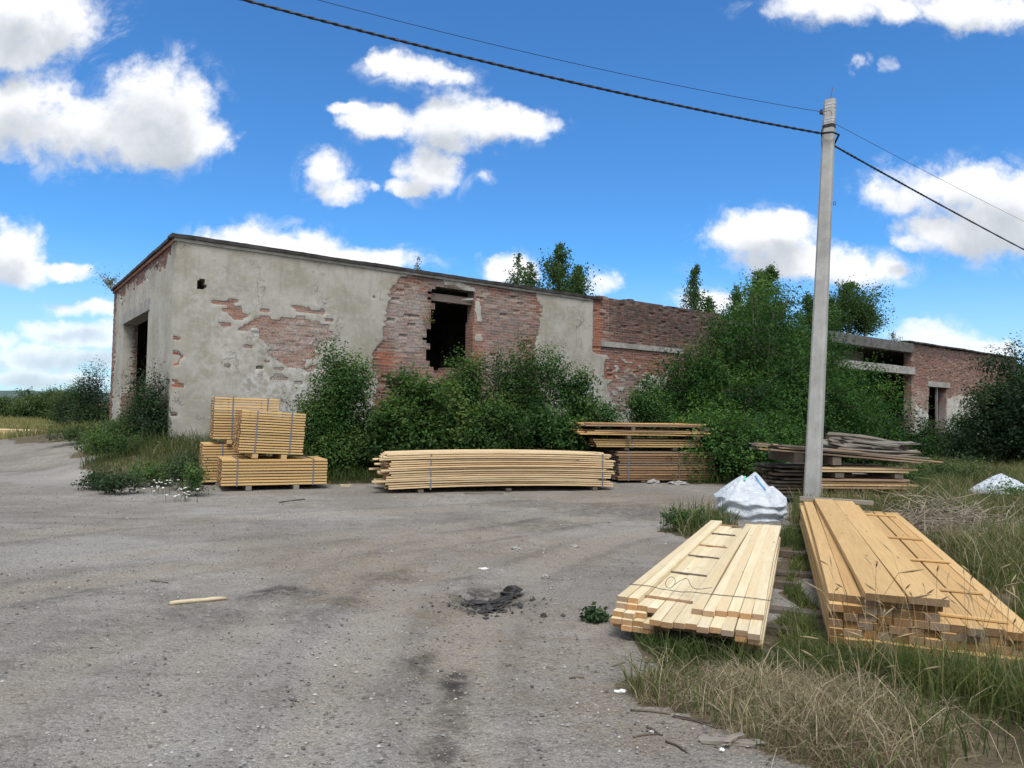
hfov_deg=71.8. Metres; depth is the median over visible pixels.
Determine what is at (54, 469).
ground
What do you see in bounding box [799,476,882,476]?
plank
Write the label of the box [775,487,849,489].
plank
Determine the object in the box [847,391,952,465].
tree
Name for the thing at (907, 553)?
plank
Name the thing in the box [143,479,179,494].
daisy clump
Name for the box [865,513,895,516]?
spacer batten
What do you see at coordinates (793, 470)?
plank
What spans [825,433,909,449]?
bark slab
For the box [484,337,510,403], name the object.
shrub
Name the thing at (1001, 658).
plank
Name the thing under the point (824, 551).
plank
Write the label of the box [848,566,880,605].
plank
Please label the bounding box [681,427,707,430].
spacer block
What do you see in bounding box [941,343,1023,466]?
dark shrub
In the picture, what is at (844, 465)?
plank
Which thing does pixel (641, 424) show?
plank
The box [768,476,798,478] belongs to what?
plank
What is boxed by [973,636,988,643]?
plank
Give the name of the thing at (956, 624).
plank
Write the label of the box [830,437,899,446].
bark slab
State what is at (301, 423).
shrub
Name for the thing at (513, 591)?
asphalt chunk
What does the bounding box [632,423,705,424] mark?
plank
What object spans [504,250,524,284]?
birch tree
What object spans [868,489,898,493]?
spacer block
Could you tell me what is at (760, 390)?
tree
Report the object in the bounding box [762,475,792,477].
plank
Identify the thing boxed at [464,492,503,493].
slat
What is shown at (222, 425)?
lumber bundle
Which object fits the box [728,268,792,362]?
birch tree
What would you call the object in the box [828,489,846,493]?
spacer block
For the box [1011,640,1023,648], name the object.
plank
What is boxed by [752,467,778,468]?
plank
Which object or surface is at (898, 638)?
plank
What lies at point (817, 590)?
plank
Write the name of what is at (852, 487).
plank
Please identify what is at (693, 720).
twig
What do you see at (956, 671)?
grass
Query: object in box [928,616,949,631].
plank
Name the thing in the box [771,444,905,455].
plank
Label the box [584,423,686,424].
plank
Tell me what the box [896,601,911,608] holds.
plank
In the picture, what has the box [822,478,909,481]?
plank
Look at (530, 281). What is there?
birch tree
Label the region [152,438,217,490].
weed clump
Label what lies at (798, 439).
tree
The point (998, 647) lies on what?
plank
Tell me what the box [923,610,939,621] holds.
plank
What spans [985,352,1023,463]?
dark shrub
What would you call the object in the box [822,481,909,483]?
plank
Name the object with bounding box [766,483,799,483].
plank
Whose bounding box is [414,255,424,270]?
birch tree
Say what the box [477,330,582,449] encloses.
shrub
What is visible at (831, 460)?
spacer block
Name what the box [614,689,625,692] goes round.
stone
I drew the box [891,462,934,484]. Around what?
weed clump
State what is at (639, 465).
lumber bundle
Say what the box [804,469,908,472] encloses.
plank
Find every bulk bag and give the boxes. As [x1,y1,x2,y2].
[714,472,787,521]
[968,474,1023,500]
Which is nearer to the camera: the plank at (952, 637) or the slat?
the plank at (952, 637)
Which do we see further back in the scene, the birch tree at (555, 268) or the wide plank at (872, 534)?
the birch tree at (555, 268)
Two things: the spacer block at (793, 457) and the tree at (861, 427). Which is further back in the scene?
the tree at (861, 427)
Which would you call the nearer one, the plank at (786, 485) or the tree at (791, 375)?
the plank at (786, 485)
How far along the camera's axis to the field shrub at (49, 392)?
59.86 m
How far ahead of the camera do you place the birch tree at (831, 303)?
35.87 m
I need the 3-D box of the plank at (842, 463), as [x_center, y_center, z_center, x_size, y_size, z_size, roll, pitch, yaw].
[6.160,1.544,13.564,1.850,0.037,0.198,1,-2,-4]
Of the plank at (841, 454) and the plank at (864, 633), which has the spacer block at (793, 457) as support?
the plank at (841, 454)
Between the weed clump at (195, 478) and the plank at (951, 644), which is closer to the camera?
the plank at (951, 644)
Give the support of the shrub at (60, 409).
on the ground at (54, 469)
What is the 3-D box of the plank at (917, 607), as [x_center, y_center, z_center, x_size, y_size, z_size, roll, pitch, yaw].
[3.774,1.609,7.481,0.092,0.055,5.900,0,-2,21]
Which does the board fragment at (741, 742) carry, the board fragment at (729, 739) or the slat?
the board fragment at (729, 739)
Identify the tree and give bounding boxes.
[87,266,123,289]
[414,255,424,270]
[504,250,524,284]
[515,261,545,288]
[537,242,600,293]
[572,264,596,295]
[611,336,736,448]
[653,390,803,483]
[661,291,775,423]
[670,345,829,461]
[679,262,707,310]
[685,266,853,443]
[698,296,725,313]
[718,282,749,321]
[723,332,869,462]
[727,394,844,462]
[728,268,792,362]
[738,288,883,462]
[751,261,811,347]
[789,291,849,372]
[792,366,902,464]
[798,275,893,333]
[828,297,858,331]
[831,349,930,462]
[842,304,896,336]
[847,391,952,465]
[887,330,902,341]
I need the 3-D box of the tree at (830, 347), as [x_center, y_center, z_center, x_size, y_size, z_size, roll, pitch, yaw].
[9.539,-0.063,23.399,4.939,6.564,4.473,0,-2,25]
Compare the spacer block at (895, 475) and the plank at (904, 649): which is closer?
the plank at (904, 649)
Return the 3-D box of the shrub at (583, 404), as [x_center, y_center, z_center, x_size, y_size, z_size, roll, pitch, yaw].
[1.770,0.856,17.248,2.305,2.924,2.124,0,-2,22]
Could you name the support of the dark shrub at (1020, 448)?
on the ground at (54, 469)
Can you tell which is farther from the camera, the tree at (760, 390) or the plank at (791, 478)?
the tree at (760, 390)
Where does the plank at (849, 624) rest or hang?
on the plank at (851, 630)
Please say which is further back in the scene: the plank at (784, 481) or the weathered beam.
the plank at (784, 481)
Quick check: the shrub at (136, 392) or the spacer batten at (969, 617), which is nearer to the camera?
the spacer batten at (969, 617)
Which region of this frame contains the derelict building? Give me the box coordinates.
[109,233,1016,445]
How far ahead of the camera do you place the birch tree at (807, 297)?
33.15 m
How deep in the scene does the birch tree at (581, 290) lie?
29.46 m
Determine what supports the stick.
on the ground at (54, 469)
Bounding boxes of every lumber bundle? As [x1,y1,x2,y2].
[199,441,266,484]
[209,397,278,443]
[216,455,327,490]
[232,410,305,458]
[368,449,614,492]
[583,437,702,450]
[598,448,716,482]
[610,520,804,649]
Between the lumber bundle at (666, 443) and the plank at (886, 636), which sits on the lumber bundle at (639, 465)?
the lumber bundle at (666, 443)
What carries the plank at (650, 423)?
on the plank
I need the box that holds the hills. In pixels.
[0,390,109,403]
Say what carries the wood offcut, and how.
on the ground at (54, 469)
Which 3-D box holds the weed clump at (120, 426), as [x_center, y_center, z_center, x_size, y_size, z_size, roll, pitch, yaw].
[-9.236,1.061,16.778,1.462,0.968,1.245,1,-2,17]
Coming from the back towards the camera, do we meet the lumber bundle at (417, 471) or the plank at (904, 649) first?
the lumber bundle at (417, 471)
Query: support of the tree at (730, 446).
on the ground at (54, 469)
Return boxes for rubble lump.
[646,479,659,483]
[668,481,689,484]
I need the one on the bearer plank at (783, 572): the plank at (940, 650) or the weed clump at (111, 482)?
the plank at (940, 650)
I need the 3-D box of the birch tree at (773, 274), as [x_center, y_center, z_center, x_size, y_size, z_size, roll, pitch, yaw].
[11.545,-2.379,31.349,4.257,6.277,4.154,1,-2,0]
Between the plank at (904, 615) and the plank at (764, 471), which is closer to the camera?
the plank at (904, 615)
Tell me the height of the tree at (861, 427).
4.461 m
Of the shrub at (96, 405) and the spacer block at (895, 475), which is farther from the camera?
the shrub at (96, 405)
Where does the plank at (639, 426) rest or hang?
on the spacer block at (622, 427)
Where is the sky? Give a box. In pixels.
[0,0,1023,392]
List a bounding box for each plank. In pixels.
[571,422,683,423]
[575,429,696,430]
[575,431,640,433]
[578,433,703,435]
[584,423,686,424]
[584,425,697,426]
[585,431,710,433]
[588,423,701,426]
[593,430,706,432]
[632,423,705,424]
[649,429,678,429]
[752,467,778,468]
[753,443,906,457]
[758,448,908,462]
[758,470,773,472]
[760,463,804,465]
[761,468,790,469]
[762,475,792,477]
[764,479,798,481]
[765,464,836,466]
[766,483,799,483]
[767,484,803,486]
[768,449,922,463]
[768,472,849,473]
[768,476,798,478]
[769,447,915,460]
[769,605,822,618]
[770,473,854,476]
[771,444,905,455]
[771,480,803,482]
[774,469,803,470]
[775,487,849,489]
[775,569,812,577]
[776,465,830,467]
[777,447,930,461]
[778,444,929,458]
[778,469,862,472]
[779,490,822,492]
[780,477,803,479]
[783,494,801,496]
[787,463,880,464]
[794,464,872,465]
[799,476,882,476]
[799,503,842,611]
[799,518,842,643]
[800,511,842,627]
[802,476,888,477]
[803,466,900,467]
[803,501,846,601]
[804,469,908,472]
[813,501,861,603]
[814,498,906,603]
[815,562,842,618]
[821,486,913,489]
[821,494,899,496]
[822,464,883,465]
[822,467,917,470]
[822,477,903,478]
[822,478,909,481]
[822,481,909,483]
[822,483,917,486]
[824,609,842,636]
[834,500,949,606]
[842,602,861,613]
[843,611,857,621]
[843,619,857,628]
[843,627,861,637]
[843,636,858,647]
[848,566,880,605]
[855,504,942,611]
[858,612,876,622]
[858,621,872,630]
[858,638,873,648]
[862,604,877,615]
[862,630,876,639]
[864,511,964,633]
[866,511,984,637]
[872,622,887,631]
[873,511,1003,637]
[873,638,893,650]
[876,605,892,616]
[877,615,892,624]
[877,632,892,640]
[881,602,895,606]
[884,512,1023,640]
[888,625,908,635]
[890,512,1023,633]
[892,607,907,618]
[892,617,912,626]
[892,641,912,653]
[893,634,908,643]
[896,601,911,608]
[907,609,923,619]
[909,628,923,636]
[909,635,923,644]
[912,604,926,610]
[912,619,928,628]
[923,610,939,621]
[924,629,939,637]
[924,636,940,647]
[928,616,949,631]
[930,647,946,657]
[939,638,957,650]
[940,631,957,641]
[947,650,967,660]
[956,633,972,642]
[958,641,977,650]
[967,651,990,663]
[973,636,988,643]
[977,643,994,652]
[987,653,1012,666]
[989,636,1010,646]
[994,645,1011,655]
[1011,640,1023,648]
[1012,647,1023,656]
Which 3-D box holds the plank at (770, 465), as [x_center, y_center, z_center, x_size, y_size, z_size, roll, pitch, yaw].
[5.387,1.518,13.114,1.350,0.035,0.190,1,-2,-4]
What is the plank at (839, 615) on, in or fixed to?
on the plank at (836, 622)
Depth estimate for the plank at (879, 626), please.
4.76 m
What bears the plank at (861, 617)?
on the plank at (861, 623)
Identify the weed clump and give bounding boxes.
[40,414,122,441]
[63,422,147,457]
[70,463,110,489]
[86,467,151,495]
[90,408,142,439]
[118,455,180,486]
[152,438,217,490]
[167,456,214,497]
[347,454,378,476]
[579,602,611,622]
[660,505,723,529]
[796,460,846,492]
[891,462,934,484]
[898,451,971,480]
[925,451,1012,482]
[977,476,1023,505]
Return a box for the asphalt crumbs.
[410,594,565,618]
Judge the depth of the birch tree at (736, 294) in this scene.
30.98 m
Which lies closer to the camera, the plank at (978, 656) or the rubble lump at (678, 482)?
the plank at (978, 656)
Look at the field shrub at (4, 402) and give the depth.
61.34 m
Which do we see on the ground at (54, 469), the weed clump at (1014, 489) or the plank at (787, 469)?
the weed clump at (1014, 489)
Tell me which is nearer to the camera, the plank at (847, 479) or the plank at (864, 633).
the plank at (864, 633)
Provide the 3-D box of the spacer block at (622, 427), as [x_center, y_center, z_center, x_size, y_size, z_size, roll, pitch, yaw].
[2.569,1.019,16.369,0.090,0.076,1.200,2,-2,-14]
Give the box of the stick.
[169,596,226,604]
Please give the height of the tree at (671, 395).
5.208 m
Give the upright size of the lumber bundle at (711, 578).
0.335 m
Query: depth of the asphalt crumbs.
5.73 m
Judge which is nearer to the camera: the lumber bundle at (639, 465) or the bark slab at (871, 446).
the bark slab at (871, 446)
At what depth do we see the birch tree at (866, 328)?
36.86 m
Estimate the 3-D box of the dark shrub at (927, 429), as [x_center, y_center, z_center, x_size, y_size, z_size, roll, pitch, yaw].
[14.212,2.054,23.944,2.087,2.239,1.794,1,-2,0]
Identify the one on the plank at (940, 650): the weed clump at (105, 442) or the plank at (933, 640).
the plank at (933, 640)
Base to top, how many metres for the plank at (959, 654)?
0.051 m
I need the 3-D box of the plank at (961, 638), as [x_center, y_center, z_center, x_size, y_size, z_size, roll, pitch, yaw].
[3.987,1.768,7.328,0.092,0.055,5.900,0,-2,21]
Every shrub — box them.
[0,386,55,419]
[0,393,31,417]
[36,383,68,412]
[40,384,89,421]
[42,378,96,431]
[52,355,110,426]
[88,402,137,436]
[106,360,162,441]
[126,356,180,444]
[269,391,311,455]
[289,329,384,478]
[346,361,457,471]
[416,376,477,449]
[440,342,498,434]
[449,393,541,449]
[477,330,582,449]
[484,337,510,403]
[515,398,601,451]
[542,363,628,479]
[617,370,687,448]
[905,414,954,459]
[923,408,983,461]
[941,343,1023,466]
[979,328,1023,464]
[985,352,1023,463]
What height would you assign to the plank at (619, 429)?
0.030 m
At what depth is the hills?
2433.95 m
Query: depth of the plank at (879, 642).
4.72 m
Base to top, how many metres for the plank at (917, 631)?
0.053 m
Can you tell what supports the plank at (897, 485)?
on the plank at (852, 487)
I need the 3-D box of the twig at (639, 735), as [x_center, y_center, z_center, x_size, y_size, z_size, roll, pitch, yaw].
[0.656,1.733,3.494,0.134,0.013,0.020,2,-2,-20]
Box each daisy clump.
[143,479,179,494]
[165,487,198,501]
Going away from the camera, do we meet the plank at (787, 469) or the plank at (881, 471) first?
the plank at (881, 471)
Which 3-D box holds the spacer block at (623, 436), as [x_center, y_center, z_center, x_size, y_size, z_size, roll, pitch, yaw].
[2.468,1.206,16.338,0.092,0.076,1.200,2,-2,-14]
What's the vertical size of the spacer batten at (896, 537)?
0.018 m
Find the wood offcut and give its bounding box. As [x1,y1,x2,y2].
[340,484,352,486]
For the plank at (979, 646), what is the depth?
4.55 m
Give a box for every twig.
[150,579,167,582]
[630,708,709,723]
[633,733,656,737]
[646,726,662,735]
[665,740,686,752]
[672,716,717,728]
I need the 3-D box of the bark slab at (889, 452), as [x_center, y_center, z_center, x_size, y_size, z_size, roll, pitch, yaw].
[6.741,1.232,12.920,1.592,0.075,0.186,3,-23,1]
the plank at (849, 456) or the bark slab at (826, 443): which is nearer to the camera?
the plank at (849, 456)
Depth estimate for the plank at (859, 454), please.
12.54 m
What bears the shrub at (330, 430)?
on the ground at (54, 469)
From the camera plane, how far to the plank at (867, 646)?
4.74 m
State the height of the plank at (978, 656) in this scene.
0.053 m
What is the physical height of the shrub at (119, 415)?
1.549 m
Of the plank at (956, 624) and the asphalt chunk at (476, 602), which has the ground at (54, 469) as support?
the asphalt chunk at (476, 602)
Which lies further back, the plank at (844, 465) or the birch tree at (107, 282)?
the birch tree at (107, 282)
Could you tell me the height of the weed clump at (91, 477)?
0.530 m
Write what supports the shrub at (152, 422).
on the ground at (54, 469)
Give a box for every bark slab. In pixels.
[823,440,838,448]
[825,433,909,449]
[828,432,885,439]
[828,438,896,450]
[828,439,917,455]
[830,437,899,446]
[836,447,921,454]
[840,443,902,450]
[841,437,921,444]
[880,441,914,444]
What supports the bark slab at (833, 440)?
on the bark slab at (845, 446)
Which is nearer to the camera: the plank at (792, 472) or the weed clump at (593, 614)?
the weed clump at (593, 614)
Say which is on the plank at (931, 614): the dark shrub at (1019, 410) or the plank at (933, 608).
the plank at (933, 608)
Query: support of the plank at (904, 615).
on the plank at (905, 622)
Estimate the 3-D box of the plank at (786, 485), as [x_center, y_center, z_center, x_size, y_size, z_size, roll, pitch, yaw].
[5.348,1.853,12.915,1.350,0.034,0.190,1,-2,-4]
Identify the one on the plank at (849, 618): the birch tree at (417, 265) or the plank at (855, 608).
the plank at (855, 608)
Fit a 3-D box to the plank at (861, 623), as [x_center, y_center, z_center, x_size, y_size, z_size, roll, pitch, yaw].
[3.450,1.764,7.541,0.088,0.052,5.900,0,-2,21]
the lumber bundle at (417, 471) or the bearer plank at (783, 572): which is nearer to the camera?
the bearer plank at (783, 572)
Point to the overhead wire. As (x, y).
(624, 74)
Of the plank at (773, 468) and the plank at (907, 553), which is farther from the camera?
the plank at (773, 468)
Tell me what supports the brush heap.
on the ground at (54, 469)
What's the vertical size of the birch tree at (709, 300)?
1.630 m
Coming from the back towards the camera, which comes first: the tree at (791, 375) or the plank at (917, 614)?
the tree at (791, 375)
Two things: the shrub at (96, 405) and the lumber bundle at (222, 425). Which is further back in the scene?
the shrub at (96, 405)
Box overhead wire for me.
[319,0,982,200]
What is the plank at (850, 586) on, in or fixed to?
on the plank at (855, 608)
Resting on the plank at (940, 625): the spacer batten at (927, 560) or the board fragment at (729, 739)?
the spacer batten at (927, 560)
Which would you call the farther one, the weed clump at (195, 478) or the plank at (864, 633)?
the weed clump at (195, 478)
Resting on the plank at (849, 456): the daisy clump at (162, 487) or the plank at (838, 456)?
the plank at (838, 456)
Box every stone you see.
[541,574,549,578]
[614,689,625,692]
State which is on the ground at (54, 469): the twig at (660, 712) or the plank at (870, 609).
the twig at (660, 712)
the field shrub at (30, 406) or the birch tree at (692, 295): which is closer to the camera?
the birch tree at (692, 295)
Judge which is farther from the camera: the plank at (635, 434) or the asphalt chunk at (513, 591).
the plank at (635, 434)
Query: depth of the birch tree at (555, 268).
28.89 m
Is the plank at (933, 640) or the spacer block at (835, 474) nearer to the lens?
the plank at (933, 640)
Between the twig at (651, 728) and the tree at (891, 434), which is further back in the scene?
the tree at (891, 434)
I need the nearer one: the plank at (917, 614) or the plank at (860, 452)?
the plank at (917, 614)
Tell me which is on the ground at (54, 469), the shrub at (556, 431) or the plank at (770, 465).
the shrub at (556, 431)
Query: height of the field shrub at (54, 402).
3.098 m
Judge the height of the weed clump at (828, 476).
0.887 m
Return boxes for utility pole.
[803,87,836,496]
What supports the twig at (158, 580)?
on the ground at (54, 469)
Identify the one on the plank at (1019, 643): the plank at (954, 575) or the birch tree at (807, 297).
the plank at (954, 575)
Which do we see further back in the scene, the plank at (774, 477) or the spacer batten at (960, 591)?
the plank at (774, 477)
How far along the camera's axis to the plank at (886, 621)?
4.75 m
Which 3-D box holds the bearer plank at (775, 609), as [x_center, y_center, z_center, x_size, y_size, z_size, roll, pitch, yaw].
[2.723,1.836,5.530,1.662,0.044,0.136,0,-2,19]
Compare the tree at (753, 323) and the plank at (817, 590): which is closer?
the plank at (817, 590)
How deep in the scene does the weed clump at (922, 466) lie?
14.71 m
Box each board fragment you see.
[699,735,764,747]
[722,732,744,744]
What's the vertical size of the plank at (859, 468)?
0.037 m
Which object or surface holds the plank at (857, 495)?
on the plank
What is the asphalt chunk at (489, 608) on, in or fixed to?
on the ground at (54, 469)
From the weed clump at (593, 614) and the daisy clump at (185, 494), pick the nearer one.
the weed clump at (593, 614)
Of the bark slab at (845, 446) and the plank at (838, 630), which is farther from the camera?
the bark slab at (845, 446)
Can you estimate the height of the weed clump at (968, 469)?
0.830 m
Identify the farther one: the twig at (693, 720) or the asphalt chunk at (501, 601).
the asphalt chunk at (501, 601)
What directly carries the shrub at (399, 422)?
on the ground at (54, 469)
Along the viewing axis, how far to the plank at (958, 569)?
5.98 m
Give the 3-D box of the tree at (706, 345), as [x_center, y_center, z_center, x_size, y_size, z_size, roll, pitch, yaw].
[6.359,0.014,22.677,4.578,6.206,4.564,3,-3,-38]
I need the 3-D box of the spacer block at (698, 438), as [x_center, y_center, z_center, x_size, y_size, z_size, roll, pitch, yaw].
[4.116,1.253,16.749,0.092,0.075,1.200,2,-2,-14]
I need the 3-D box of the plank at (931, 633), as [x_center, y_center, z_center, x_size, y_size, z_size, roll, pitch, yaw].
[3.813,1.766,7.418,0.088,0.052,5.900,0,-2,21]
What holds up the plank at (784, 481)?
on the plank
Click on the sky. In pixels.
(126, 126)
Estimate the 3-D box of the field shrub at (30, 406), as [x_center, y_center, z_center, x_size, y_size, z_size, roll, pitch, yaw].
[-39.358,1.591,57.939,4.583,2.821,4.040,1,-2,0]
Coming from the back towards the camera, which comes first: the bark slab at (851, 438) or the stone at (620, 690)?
the bark slab at (851, 438)
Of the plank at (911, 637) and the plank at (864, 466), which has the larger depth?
the plank at (864, 466)
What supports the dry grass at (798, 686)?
on the ground at (54, 469)
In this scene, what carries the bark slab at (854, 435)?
on the bark slab
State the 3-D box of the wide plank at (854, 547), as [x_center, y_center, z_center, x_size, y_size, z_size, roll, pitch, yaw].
[3.471,1.544,7.402,0.250,0.048,5.750,0,-2,20]
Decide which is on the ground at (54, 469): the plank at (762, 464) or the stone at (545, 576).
the stone at (545, 576)
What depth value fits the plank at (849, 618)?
4.81 m
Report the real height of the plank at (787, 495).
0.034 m
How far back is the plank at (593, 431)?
15.91 m
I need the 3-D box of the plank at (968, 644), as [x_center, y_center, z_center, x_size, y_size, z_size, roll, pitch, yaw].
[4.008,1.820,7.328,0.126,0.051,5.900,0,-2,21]
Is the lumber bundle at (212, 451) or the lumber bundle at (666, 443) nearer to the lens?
the lumber bundle at (212, 451)
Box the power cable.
[241,0,1023,249]
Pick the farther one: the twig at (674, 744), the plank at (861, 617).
the plank at (861, 617)
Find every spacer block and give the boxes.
[607,435,630,438]
[611,426,634,429]
[672,436,699,439]
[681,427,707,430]
[769,451,802,462]
[804,454,840,464]
[823,472,843,477]
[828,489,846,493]
[863,472,902,478]
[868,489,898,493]
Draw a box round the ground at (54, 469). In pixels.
[0,407,1023,767]
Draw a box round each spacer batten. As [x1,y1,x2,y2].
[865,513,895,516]
[886,536,921,539]
[908,558,949,562]
[937,587,982,594]
[938,612,1008,623]
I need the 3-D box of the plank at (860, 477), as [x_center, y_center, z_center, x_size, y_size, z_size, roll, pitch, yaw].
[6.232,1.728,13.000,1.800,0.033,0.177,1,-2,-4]
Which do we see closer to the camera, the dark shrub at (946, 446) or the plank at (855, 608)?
the plank at (855, 608)
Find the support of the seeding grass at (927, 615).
on the ground at (54, 469)
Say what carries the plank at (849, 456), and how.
on the spacer block at (793, 457)
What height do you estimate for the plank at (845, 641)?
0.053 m
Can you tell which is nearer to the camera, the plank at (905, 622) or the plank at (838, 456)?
the plank at (905, 622)
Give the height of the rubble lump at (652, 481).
0.162 m
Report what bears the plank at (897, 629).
on the plank at (898, 638)
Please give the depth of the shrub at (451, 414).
15.86 m
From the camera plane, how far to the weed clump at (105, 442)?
15.21 m
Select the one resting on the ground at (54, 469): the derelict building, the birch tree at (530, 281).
the derelict building
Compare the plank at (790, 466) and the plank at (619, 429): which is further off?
the plank at (619, 429)
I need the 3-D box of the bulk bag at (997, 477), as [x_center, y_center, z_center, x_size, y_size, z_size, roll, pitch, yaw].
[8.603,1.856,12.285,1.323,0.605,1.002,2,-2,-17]
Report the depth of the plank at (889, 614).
4.76 m
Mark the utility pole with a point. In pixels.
(814, 441)
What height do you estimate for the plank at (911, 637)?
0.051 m
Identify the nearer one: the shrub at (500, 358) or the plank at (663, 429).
the plank at (663, 429)
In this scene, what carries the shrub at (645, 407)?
on the ground at (54, 469)
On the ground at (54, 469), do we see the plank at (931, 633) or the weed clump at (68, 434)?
the weed clump at (68, 434)
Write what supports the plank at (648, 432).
on the plank at (635, 434)
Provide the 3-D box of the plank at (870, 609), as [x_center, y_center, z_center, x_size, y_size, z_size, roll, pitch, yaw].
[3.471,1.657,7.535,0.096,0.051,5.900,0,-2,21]
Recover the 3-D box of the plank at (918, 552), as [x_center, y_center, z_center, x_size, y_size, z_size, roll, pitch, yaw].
[4.145,1.714,7.286,0.126,0.051,5.900,0,-2,21]
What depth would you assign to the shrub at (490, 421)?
15.55 m
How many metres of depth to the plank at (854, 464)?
13.37 m
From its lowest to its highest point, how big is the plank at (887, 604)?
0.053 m
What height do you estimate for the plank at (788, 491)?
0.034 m
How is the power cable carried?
attached to the utility pole
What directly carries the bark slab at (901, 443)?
on the bark slab at (851, 438)
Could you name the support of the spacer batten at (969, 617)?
on the plank at (954, 575)
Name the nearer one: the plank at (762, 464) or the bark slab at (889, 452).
the bark slab at (889, 452)
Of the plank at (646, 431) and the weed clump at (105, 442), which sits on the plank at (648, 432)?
the plank at (646, 431)
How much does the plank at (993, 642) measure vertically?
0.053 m
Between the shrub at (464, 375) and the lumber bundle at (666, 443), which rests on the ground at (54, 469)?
the shrub at (464, 375)
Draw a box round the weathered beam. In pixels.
[800,496,873,504]
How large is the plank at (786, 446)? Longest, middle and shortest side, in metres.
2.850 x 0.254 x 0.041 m
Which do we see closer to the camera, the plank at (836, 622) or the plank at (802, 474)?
the plank at (836, 622)
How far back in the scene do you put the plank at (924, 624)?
4.67 m
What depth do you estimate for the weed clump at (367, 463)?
15.91 m
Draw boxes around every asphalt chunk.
[466,599,487,605]
[478,604,496,613]
[483,596,513,606]
[499,585,523,598]
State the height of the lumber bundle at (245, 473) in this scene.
0.585 m
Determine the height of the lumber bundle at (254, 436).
0.895 m
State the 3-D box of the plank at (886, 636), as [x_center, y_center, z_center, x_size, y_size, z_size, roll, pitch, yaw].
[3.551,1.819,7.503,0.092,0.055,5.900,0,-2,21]
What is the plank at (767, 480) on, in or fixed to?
on the plank at (782, 483)
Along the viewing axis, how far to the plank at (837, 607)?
6.44 m
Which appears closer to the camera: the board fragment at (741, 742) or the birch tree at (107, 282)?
the board fragment at (741, 742)
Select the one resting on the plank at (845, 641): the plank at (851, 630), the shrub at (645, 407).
the plank at (851, 630)
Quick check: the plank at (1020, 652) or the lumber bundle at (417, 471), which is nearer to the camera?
the plank at (1020, 652)
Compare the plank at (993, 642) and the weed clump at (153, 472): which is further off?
the weed clump at (153, 472)
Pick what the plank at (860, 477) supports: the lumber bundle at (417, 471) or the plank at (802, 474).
the plank at (802, 474)
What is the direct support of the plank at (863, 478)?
on the plank
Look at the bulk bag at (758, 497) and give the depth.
10.67 m
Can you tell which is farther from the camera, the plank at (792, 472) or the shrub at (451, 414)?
the shrub at (451, 414)
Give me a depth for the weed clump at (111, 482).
12.19 m
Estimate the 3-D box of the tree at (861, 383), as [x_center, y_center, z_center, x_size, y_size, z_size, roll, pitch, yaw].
[12.235,1.408,25.582,5.504,5.096,4.276,1,-2,0]
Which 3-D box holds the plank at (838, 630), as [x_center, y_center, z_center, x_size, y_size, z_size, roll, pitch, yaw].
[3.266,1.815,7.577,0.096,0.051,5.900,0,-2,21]
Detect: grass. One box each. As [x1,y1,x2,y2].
[0,415,1023,767]
[80,424,1023,767]
[800,542,1023,715]
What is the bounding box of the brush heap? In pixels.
[762,477,1023,555]
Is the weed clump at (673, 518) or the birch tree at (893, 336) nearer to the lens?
the weed clump at (673, 518)
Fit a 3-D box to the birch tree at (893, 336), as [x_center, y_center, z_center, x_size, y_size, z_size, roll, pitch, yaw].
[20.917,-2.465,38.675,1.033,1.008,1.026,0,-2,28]
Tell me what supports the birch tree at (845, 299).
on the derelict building

